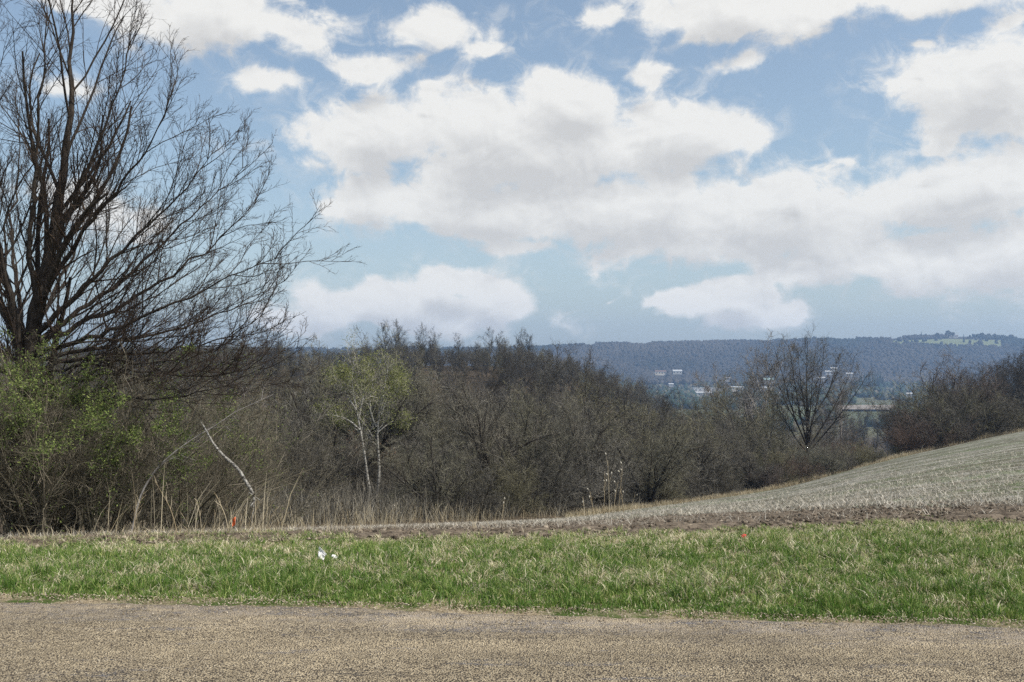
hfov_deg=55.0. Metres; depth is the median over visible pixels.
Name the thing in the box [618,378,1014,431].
valley forest
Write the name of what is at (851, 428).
woodland tree
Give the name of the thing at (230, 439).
thicket bush
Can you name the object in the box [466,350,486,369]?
thicket tree
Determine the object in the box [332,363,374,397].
thicket tree
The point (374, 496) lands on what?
undergrowth
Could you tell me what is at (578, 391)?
thicket tree
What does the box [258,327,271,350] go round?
woodland tree
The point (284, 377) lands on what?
thicket tree
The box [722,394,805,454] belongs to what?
thicket tree
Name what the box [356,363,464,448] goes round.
thicket tree
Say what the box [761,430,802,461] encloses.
thicket tree
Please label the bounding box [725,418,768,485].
thicket tree
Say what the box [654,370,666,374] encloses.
house
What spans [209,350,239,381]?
thicket tree
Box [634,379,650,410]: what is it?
thicket tree
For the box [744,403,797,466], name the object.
thicket tree
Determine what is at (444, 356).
thicket tree
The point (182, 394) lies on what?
thicket tree
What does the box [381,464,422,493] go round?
thicket bush
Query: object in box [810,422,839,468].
thicket tree
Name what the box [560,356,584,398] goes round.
woodland tree
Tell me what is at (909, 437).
hedgerow bush
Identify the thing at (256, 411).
thicket tree
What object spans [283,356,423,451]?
thicket tree
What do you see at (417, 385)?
thicket tree
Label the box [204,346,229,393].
woodland tree
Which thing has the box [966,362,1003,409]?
woodland tree
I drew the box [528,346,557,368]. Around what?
thicket tree
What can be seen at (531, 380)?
woodland tree
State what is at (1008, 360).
woodland tree
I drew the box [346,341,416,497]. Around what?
birch tree
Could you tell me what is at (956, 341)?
ridge top field
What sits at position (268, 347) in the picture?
thicket tree
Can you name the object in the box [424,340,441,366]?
thicket tree
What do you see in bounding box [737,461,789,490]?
hedgerow bush
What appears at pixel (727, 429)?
thicket tree
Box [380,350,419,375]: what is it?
thicket tree
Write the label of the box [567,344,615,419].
woodland tree
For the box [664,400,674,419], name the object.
woodland tree
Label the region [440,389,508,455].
thicket tree
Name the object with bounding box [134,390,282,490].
thicket bush
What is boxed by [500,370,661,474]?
thicket tree
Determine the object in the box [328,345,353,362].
thicket tree
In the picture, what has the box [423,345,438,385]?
woodland tree
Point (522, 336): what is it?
woodland tree
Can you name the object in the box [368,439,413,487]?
thicket bush
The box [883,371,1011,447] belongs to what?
hedgerow bush
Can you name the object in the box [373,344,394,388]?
woodland tree
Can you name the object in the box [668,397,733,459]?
thicket tree
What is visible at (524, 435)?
thicket tree
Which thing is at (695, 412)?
thicket tree
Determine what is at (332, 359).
thicket tree
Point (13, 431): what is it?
leafy shrub
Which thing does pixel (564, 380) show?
woodland tree
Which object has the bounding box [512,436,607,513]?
thicket bush
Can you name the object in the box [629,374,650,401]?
thicket tree
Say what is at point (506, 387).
woodland tree
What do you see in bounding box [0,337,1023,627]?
ground
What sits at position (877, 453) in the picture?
hedgerow bush
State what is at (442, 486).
thicket tree
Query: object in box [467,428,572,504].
thicket bush
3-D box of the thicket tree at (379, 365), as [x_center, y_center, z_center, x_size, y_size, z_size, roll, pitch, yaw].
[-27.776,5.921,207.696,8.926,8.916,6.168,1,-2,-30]
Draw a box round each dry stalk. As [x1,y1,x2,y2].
[133,490,147,528]
[154,476,177,532]
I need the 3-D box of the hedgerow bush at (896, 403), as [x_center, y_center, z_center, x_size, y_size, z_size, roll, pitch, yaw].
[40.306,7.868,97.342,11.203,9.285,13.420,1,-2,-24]
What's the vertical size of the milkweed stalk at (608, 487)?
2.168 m
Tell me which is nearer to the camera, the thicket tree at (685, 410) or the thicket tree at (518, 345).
the thicket tree at (685, 410)
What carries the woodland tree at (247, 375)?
on the ground at (460, 609)
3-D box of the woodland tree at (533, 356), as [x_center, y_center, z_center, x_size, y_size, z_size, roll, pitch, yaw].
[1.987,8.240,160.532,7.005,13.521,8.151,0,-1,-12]
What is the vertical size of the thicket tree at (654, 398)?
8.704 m
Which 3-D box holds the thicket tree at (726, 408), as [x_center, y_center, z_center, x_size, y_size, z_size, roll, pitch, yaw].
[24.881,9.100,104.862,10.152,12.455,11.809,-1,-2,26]
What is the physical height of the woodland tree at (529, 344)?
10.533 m
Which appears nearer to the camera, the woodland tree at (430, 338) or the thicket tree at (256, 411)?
the thicket tree at (256, 411)
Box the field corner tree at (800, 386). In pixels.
[759,319,880,474]
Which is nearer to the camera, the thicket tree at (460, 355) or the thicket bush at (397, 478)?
the thicket bush at (397, 478)
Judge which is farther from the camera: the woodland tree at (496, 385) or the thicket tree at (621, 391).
the thicket tree at (621, 391)
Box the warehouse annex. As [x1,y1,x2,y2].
[695,392,711,395]
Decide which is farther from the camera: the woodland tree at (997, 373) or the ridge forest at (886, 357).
the ridge forest at (886, 357)
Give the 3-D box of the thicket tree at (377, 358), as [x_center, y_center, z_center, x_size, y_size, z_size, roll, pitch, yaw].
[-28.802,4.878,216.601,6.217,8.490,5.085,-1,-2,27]
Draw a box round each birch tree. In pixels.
[307,328,398,493]
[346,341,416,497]
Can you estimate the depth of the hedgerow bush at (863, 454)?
87.87 m
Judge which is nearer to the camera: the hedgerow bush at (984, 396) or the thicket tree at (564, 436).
the thicket tree at (564, 436)
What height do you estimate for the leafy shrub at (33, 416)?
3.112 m
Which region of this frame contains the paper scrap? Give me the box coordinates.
[318,547,335,559]
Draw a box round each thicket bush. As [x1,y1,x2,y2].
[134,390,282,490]
[143,393,315,493]
[143,414,245,497]
[157,395,318,462]
[213,401,386,505]
[236,432,322,499]
[271,440,340,493]
[299,437,348,477]
[309,428,379,456]
[311,430,365,465]
[316,453,377,494]
[316,454,350,489]
[326,439,391,492]
[333,435,399,491]
[339,430,440,491]
[346,430,390,460]
[362,461,415,493]
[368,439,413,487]
[373,424,474,473]
[380,438,451,469]
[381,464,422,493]
[390,425,488,503]
[402,445,516,519]
[436,436,555,507]
[461,437,553,516]
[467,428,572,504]
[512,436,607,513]
[515,445,617,513]
[530,422,612,494]
[588,449,646,507]
[607,434,680,501]
[628,452,690,502]
[653,435,747,496]
[654,449,719,498]
[706,464,754,495]
[714,453,744,491]
[730,454,779,491]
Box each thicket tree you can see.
[43,348,92,375]
[91,357,185,418]
[110,365,163,443]
[138,336,161,355]
[140,361,179,402]
[146,356,230,421]
[155,382,228,433]
[176,375,242,427]
[179,352,217,392]
[186,397,334,496]
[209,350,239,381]
[213,334,362,448]
[217,387,298,436]
[220,332,246,362]
[226,332,250,364]
[235,393,319,483]
[238,325,408,455]
[240,344,265,374]
[247,344,272,372]
[262,355,285,375]
[273,352,376,436]
[275,322,449,456]
[278,347,305,377]
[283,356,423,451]
[298,347,313,368]
[299,352,414,445]
[308,425,349,452]
[322,352,462,464]
[323,352,341,368]
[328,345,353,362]
[330,347,350,364]
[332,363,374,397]
[347,403,410,450]
[353,340,379,367]
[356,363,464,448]
[356,414,478,517]
[358,341,378,359]
[361,344,483,452]
[362,349,391,377]
[371,348,393,373]
[375,336,420,361]
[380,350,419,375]
[381,344,412,363]
[381,350,410,370]
[383,365,438,409]
[384,431,473,506]
[395,346,417,370]
[399,390,470,455]
[409,349,426,373]
[409,424,457,469]
[419,341,441,364]
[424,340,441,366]
[425,365,540,514]
[428,349,451,369]
[430,345,449,376]
[430,363,506,449]
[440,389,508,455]
[441,397,523,450]
[442,346,463,364]
[444,348,472,375]
[451,379,571,487]
[452,390,530,458]
[455,348,467,365]
[464,342,482,362]
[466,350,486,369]
[467,348,492,370]
[473,340,492,366]
[474,386,519,426]
[482,387,522,427]
[486,346,513,382]
[490,337,514,371]
[498,388,581,477]
[499,404,613,507]
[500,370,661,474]
[503,344,523,378]
[506,346,544,382]
[506,362,562,403]
[506,378,585,453]
[508,371,620,505]
[515,340,532,361]
[523,350,548,378]
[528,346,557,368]
[532,357,564,387]
[537,360,564,389]
[540,380,632,508]
[541,375,616,413]
[547,350,575,378]
[549,383,597,427]
[556,399,638,508]
[570,369,617,396]
[570,386,611,420]
[573,368,604,392]
[599,371,623,396]
[601,406,706,503]
[602,377,623,408]
[605,377,635,412]
[605,401,726,491]
[606,400,673,459]
[616,371,636,401]
[619,386,649,413]
[628,389,716,466]
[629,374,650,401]
[630,405,688,459]
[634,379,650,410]
[636,382,657,410]
[637,384,661,404]
[637,386,665,411]
[638,397,673,421]
[648,396,725,437]
[658,403,742,445]
[663,410,729,479]
[666,416,754,479]
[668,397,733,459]
[672,410,753,496]
[678,405,752,474]
[698,368,794,477]
[699,412,751,469]
[701,361,791,464]
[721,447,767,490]
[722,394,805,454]
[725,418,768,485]
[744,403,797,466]
[751,434,799,483]
[756,421,833,474]
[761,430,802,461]
[789,413,833,455]
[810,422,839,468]
[830,429,862,450]
[842,430,879,450]
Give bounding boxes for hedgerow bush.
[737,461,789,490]
[751,448,816,484]
[764,430,845,479]
[765,451,828,482]
[789,445,849,476]
[805,438,860,473]
[815,438,875,469]
[835,435,877,469]
[856,376,983,452]
[864,442,887,463]
[876,449,893,457]
[881,421,954,453]
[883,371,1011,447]
[885,406,983,449]
[889,443,908,455]
[891,363,1021,437]
[917,402,988,443]
[928,372,1023,437]
[960,385,1023,431]
[986,407,1023,432]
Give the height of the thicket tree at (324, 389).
9.843 m
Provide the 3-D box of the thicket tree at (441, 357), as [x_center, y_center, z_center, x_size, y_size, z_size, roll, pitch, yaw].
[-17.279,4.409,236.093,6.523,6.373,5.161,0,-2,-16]
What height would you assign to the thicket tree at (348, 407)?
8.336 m
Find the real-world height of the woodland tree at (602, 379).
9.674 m
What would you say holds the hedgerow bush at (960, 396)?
on the ground at (460, 609)
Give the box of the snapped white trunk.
[200,422,260,521]
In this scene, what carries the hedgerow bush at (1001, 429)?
on the ground at (460, 609)
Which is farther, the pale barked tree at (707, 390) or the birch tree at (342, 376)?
the pale barked tree at (707, 390)
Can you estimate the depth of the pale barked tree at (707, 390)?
118.21 m
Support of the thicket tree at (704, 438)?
on the ground at (460, 609)
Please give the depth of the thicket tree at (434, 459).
39.32 m
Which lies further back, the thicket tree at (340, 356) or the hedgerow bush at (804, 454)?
the thicket tree at (340, 356)
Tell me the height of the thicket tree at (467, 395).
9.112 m
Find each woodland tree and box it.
[59,355,93,428]
[73,343,110,403]
[86,364,119,434]
[137,343,147,377]
[162,351,186,414]
[195,356,241,419]
[197,352,235,422]
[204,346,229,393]
[233,351,258,409]
[239,359,265,420]
[245,343,299,426]
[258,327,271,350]
[263,355,282,397]
[272,329,286,365]
[279,348,299,383]
[292,354,329,400]
[300,362,331,407]
[321,350,340,396]
[342,354,375,401]
[353,347,372,384]
[372,319,392,359]
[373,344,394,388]
[383,349,411,403]
[388,319,409,355]
[388,325,408,351]
[401,341,434,393]
[413,321,429,366]
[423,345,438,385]
[425,351,451,401]
[427,326,441,363]
[447,346,457,370]
[447,356,503,442]
[450,332,464,357]
[458,347,476,387]
[469,353,491,403]
[470,343,480,366]
[474,370,506,418]
[476,327,494,367]
[477,349,489,378]
[477,366,521,413]
[479,353,518,445]
[485,341,519,394]
[492,331,503,352]
[497,347,515,385]
[502,349,554,427]
[506,351,546,402]
[508,339,580,421]
[509,350,528,386]
[514,327,527,357]
[522,329,541,363]
[536,359,565,423]
[542,372,580,415]
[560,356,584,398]
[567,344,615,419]
[592,369,605,406]
[598,364,608,404]
[603,359,658,435]
[648,384,682,460]
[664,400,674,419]
[818,409,837,445]
[843,411,861,446]
[849,407,870,448]
[857,413,869,448]
[868,416,884,449]
[871,406,892,452]
[920,366,977,400]
[962,363,1006,402]
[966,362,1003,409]
[981,358,1013,390]
[984,357,1022,399]
[987,351,1023,412]
[993,351,1021,380]
[995,365,1023,399]
[998,360,1023,412]
[1001,356,1023,413]
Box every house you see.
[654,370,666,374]
[672,370,681,373]
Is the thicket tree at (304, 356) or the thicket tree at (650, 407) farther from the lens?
the thicket tree at (304, 356)
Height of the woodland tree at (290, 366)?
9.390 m
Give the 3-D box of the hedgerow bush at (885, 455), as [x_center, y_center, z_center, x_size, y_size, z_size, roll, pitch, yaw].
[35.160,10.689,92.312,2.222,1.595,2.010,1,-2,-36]
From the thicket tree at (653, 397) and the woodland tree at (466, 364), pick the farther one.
the thicket tree at (653, 397)
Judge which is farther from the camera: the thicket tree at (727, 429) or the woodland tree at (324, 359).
the woodland tree at (324, 359)
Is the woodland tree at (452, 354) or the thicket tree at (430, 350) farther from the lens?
the thicket tree at (430, 350)
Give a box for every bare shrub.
[0,333,261,533]
[0,342,180,532]
[43,336,341,531]
[59,368,312,532]
[169,402,371,528]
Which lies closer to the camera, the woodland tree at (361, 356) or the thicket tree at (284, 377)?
the thicket tree at (284, 377)
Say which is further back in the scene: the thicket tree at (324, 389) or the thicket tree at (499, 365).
the thicket tree at (499, 365)
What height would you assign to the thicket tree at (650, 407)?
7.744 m
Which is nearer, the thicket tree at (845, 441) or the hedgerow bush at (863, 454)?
the hedgerow bush at (863, 454)
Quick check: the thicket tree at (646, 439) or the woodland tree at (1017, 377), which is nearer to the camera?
the thicket tree at (646, 439)
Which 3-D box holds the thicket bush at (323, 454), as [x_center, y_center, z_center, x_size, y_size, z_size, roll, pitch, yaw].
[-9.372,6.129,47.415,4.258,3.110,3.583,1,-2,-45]
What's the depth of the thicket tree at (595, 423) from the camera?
51.22 m
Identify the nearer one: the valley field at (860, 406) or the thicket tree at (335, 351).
the thicket tree at (335, 351)
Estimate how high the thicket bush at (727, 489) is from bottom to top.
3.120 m
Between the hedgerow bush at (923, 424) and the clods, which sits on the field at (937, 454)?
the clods
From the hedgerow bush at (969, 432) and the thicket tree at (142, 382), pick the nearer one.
the hedgerow bush at (969, 432)
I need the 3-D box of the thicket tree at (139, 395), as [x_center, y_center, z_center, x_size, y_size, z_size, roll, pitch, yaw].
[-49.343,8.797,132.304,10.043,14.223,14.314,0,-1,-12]
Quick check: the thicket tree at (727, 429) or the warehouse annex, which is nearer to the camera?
the thicket tree at (727, 429)
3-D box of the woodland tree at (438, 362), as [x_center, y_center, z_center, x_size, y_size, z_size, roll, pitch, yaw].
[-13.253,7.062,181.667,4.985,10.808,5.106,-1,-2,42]
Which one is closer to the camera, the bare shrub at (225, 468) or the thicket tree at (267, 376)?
the bare shrub at (225, 468)
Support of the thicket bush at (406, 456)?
on the ground at (460, 609)
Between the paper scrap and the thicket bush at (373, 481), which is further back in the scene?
the thicket bush at (373, 481)
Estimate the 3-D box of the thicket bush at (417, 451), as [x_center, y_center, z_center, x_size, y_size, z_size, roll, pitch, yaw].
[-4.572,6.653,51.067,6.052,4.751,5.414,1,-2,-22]
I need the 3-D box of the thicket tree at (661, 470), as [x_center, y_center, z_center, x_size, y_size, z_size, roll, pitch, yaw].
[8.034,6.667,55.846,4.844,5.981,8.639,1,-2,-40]
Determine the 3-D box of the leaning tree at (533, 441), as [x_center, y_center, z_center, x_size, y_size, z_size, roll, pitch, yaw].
[-1.247,4.943,42.221,6.728,5.357,3.394,0,-1,0]
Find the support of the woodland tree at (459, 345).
on the ground at (460, 609)
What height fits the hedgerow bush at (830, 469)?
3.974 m
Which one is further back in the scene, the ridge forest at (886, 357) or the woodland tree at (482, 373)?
the ridge forest at (886, 357)
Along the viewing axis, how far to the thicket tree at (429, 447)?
45.71 m
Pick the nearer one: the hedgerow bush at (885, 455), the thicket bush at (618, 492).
the thicket bush at (618, 492)
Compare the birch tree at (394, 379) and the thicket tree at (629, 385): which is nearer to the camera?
the birch tree at (394, 379)
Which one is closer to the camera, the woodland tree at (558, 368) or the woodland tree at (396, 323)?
the woodland tree at (558, 368)
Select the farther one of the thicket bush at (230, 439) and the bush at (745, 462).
the bush at (745, 462)
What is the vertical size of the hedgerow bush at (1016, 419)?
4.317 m
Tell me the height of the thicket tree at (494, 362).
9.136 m
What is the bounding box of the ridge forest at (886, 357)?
[44,334,1023,385]
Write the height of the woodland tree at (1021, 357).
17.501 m
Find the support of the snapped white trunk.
on the ground at (460, 609)
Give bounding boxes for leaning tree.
[265,377,330,477]
[327,386,461,489]
[410,394,559,497]
[599,405,714,465]
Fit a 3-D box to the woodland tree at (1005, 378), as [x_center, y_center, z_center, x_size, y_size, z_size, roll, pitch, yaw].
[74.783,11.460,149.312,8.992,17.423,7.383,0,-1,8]
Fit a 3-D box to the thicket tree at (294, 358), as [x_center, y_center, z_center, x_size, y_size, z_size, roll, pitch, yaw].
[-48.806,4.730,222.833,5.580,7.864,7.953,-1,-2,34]
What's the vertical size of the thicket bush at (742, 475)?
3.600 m
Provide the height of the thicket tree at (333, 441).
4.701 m
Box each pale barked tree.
[687,362,744,438]
[721,357,771,429]
[731,328,823,453]
[812,371,869,448]
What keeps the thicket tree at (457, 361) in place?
on the ground at (460, 609)
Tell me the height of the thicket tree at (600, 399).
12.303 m
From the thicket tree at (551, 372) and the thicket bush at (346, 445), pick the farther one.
the thicket tree at (551, 372)
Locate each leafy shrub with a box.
[0,317,195,536]
[0,319,120,535]
[0,353,242,534]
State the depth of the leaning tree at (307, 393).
43.22 m
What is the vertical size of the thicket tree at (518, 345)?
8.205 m
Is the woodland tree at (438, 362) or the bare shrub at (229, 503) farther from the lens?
the woodland tree at (438, 362)
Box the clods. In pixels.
[0,500,1023,547]
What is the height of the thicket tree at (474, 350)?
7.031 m
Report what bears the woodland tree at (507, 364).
on the ground at (460, 609)
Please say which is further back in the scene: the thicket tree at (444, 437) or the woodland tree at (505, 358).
the woodland tree at (505, 358)
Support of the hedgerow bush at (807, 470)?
on the ground at (460, 609)
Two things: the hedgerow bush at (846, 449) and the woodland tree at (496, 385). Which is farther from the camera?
the hedgerow bush at (846, 449)
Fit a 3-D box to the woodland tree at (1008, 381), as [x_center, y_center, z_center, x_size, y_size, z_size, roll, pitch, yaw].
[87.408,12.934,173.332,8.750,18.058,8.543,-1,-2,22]
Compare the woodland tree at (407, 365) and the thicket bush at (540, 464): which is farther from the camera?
the woodland tree at (407, 365)
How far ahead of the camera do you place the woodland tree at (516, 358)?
197.94 m
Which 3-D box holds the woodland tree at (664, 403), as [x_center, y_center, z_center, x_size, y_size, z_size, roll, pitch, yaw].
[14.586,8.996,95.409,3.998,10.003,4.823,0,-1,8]
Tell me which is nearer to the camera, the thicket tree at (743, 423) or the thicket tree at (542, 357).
the thicket tree at (743, 423)
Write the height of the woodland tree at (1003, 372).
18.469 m
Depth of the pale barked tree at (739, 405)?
117.60 m
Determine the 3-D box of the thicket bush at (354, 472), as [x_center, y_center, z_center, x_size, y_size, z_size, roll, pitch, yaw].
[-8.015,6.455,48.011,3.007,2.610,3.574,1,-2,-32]
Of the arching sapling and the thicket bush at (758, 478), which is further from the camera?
the thicket bush at (758, 478)
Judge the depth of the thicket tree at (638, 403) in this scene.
206.28 m
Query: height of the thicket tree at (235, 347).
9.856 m
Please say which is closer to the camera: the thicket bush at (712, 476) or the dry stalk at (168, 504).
the dry stalk at (168, 504)
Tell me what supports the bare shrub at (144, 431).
on the ground at (460, 609)
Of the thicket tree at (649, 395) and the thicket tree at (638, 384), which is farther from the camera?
the thicket tree at (638, 384)
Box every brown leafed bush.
[335,429,420,493]
[831,432,868,467]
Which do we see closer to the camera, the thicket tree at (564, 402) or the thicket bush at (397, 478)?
the thicket bush at (397, 478)
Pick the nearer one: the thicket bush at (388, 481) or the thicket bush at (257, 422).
the thicket bush at (257, 422)
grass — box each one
[9,464,547,543]
[82,426,1023,531]
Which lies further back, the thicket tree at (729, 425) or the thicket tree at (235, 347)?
the thicket tree at (235, 347)
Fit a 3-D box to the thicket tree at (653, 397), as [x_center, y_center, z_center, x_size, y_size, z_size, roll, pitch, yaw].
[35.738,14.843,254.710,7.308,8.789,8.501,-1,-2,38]
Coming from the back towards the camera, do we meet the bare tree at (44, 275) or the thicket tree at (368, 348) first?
the thicket tree at (368, 348)
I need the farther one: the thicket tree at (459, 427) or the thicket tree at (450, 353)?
the thicket tree at (450, 353)
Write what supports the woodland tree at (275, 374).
on the ground at (460, 609)
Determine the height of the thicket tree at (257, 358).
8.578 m
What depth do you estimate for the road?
5.49 m
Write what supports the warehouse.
on the ground at (460, 609)
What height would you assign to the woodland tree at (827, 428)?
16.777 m
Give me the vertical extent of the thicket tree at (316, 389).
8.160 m
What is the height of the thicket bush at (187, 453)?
3.493 m
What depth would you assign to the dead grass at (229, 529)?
10.53 m
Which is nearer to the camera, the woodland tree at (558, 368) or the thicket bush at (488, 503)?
the thicket bush at (488, 503)
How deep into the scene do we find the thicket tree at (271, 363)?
220.19 m
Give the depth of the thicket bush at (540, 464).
44.08 m
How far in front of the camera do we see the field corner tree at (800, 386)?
91.62 m
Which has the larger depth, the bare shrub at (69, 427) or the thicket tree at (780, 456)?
the thicket tree at (780, 456)
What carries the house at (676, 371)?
on the ground at (460, 609)
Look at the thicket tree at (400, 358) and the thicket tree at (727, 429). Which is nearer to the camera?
the thicket tree at (727, 429)
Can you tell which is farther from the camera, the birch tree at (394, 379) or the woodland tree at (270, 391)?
the woodland tree at (270, 391)
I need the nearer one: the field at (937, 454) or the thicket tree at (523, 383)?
the field at (937, 454)
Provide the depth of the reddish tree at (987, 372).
118.26 m
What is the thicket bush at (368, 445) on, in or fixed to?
on the ground at (460, 609)
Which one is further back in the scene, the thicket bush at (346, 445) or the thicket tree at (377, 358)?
the thicket tree at (377, 358)
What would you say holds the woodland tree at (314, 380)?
on the ground at (460, 609)
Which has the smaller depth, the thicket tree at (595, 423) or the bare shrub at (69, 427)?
the bare shrub at (69, 427)
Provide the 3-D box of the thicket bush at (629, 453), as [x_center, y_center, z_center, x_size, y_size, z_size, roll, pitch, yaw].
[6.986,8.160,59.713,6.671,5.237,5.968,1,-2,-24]
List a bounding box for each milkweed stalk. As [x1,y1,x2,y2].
[603,453,611,513]
[603,473,607,514]
[618,461,622,512]
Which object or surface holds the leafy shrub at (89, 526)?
on the ground at (460, 609)
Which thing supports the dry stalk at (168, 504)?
on the ground at (460, 609)
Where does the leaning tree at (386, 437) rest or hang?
on the ground at (460, 609)
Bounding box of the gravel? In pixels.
[0,592,1023,647]
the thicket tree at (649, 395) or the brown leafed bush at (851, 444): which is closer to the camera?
the brown leafed bush at (851, 444)
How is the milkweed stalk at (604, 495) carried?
on the field at (937, 454)
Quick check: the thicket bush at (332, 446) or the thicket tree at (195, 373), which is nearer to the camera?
the thicket bush at (332, 446)
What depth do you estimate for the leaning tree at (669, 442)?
62.41 m
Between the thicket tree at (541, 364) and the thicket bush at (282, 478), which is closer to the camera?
the thicket bush at (282, 478)
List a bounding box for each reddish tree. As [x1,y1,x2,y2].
[896,344,1003,431]
[953,364,1023,412]
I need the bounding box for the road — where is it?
[0,602,1023,681]
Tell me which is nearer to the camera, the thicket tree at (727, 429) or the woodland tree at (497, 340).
the thicket tree at (727, 429)
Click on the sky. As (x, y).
(563, 171)
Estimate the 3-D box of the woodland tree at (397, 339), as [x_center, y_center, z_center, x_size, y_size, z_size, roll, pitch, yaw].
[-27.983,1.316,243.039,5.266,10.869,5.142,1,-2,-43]
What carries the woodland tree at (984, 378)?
on the ground at (460, 609)
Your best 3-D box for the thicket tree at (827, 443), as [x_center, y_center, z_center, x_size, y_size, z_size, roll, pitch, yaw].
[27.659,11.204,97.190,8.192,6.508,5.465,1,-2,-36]
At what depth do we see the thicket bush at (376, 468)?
49.97 m
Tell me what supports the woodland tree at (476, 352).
on the ground at (460, 609)
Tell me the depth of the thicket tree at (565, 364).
221.07 m
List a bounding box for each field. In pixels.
[0,431,1023,548]
[839,405,895,409]
[893,339,1000,345]
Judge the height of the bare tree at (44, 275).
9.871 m
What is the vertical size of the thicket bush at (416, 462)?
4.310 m
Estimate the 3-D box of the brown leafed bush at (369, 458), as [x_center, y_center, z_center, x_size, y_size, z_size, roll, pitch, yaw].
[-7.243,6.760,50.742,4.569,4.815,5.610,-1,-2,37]
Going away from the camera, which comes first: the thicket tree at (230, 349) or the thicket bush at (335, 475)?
the thicket bush at (335, 475)
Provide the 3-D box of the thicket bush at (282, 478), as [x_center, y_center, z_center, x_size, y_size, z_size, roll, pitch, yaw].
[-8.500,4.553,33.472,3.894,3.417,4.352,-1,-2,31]
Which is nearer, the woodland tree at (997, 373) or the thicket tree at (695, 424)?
the thicket tree at (695, 424)
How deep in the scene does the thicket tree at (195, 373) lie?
194.59 m
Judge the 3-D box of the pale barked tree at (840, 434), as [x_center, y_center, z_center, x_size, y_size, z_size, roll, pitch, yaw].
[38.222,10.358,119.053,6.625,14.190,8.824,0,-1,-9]
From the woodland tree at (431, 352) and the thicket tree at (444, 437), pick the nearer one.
the thicket tree at (444, 437)
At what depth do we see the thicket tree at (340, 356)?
233.18 m
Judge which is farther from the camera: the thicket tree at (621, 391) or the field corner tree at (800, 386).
the thicket tree at (621, 391)
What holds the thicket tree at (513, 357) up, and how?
on the ground at (460, 609)
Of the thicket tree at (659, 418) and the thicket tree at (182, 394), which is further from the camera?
the thicket tree at (182, 394)
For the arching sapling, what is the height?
1.975 m
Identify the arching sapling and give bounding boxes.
[130,380,272,532]
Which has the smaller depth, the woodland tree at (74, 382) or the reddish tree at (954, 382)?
the reddish tree at (954, 382)
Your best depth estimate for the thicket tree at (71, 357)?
216.66 m
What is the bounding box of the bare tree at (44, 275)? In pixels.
[0,0,366,535]
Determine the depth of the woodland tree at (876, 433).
413.18 m
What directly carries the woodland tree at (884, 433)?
on the ground at (460, 609)
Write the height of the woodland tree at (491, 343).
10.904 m
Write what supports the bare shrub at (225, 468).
on the ground at (460, 609)
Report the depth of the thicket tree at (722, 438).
79.47 m
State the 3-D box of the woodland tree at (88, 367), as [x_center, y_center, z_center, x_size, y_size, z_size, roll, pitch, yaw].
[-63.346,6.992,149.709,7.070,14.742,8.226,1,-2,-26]
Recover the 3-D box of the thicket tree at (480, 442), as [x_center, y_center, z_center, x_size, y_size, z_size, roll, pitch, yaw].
[-0.841,4.213,42.065,4.283,6.662,6.104,-1,-2,19]
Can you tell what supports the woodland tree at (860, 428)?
on the ground at (460, 609)
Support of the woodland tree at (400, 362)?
on the ground at (460, 609)
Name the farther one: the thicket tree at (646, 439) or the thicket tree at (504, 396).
the thicket tree at (504, 396)
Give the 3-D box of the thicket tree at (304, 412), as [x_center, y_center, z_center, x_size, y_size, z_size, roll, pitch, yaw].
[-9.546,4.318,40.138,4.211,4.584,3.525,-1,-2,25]
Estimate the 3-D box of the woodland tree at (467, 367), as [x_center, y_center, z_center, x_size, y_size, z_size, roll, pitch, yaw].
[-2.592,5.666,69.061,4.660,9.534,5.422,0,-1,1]
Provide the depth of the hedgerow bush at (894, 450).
93.53 m
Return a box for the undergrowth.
[159,468,780,527]
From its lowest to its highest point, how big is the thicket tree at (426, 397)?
8.172 m
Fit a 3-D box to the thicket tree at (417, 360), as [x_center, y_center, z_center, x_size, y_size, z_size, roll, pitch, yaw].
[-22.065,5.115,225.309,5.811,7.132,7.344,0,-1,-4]
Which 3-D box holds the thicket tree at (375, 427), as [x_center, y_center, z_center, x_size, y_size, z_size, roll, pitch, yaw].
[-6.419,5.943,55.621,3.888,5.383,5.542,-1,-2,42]
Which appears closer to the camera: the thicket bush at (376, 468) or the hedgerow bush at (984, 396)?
the thicket bush at (376, 468)
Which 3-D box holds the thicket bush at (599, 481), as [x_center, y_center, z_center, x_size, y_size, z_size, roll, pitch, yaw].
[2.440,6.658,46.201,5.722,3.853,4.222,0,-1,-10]
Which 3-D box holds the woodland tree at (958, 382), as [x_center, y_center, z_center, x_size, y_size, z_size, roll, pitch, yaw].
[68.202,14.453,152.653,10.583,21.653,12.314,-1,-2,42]
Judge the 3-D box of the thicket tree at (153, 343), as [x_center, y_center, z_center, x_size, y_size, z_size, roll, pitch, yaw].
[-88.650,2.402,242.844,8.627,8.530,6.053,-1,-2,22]
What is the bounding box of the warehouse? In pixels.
[692,388,722,390]
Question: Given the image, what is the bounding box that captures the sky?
[0,0,1023,349]
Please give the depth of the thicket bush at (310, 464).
40.07 m
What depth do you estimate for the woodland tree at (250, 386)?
149.76 m
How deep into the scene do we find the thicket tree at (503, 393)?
56.96 m
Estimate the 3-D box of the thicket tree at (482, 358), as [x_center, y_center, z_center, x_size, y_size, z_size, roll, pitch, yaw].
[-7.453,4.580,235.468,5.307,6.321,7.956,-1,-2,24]
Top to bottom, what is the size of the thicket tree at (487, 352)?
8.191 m
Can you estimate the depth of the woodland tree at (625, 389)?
91.16 m
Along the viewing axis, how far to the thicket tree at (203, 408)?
50.62 m
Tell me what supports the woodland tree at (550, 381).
on the ground at (460, 609)

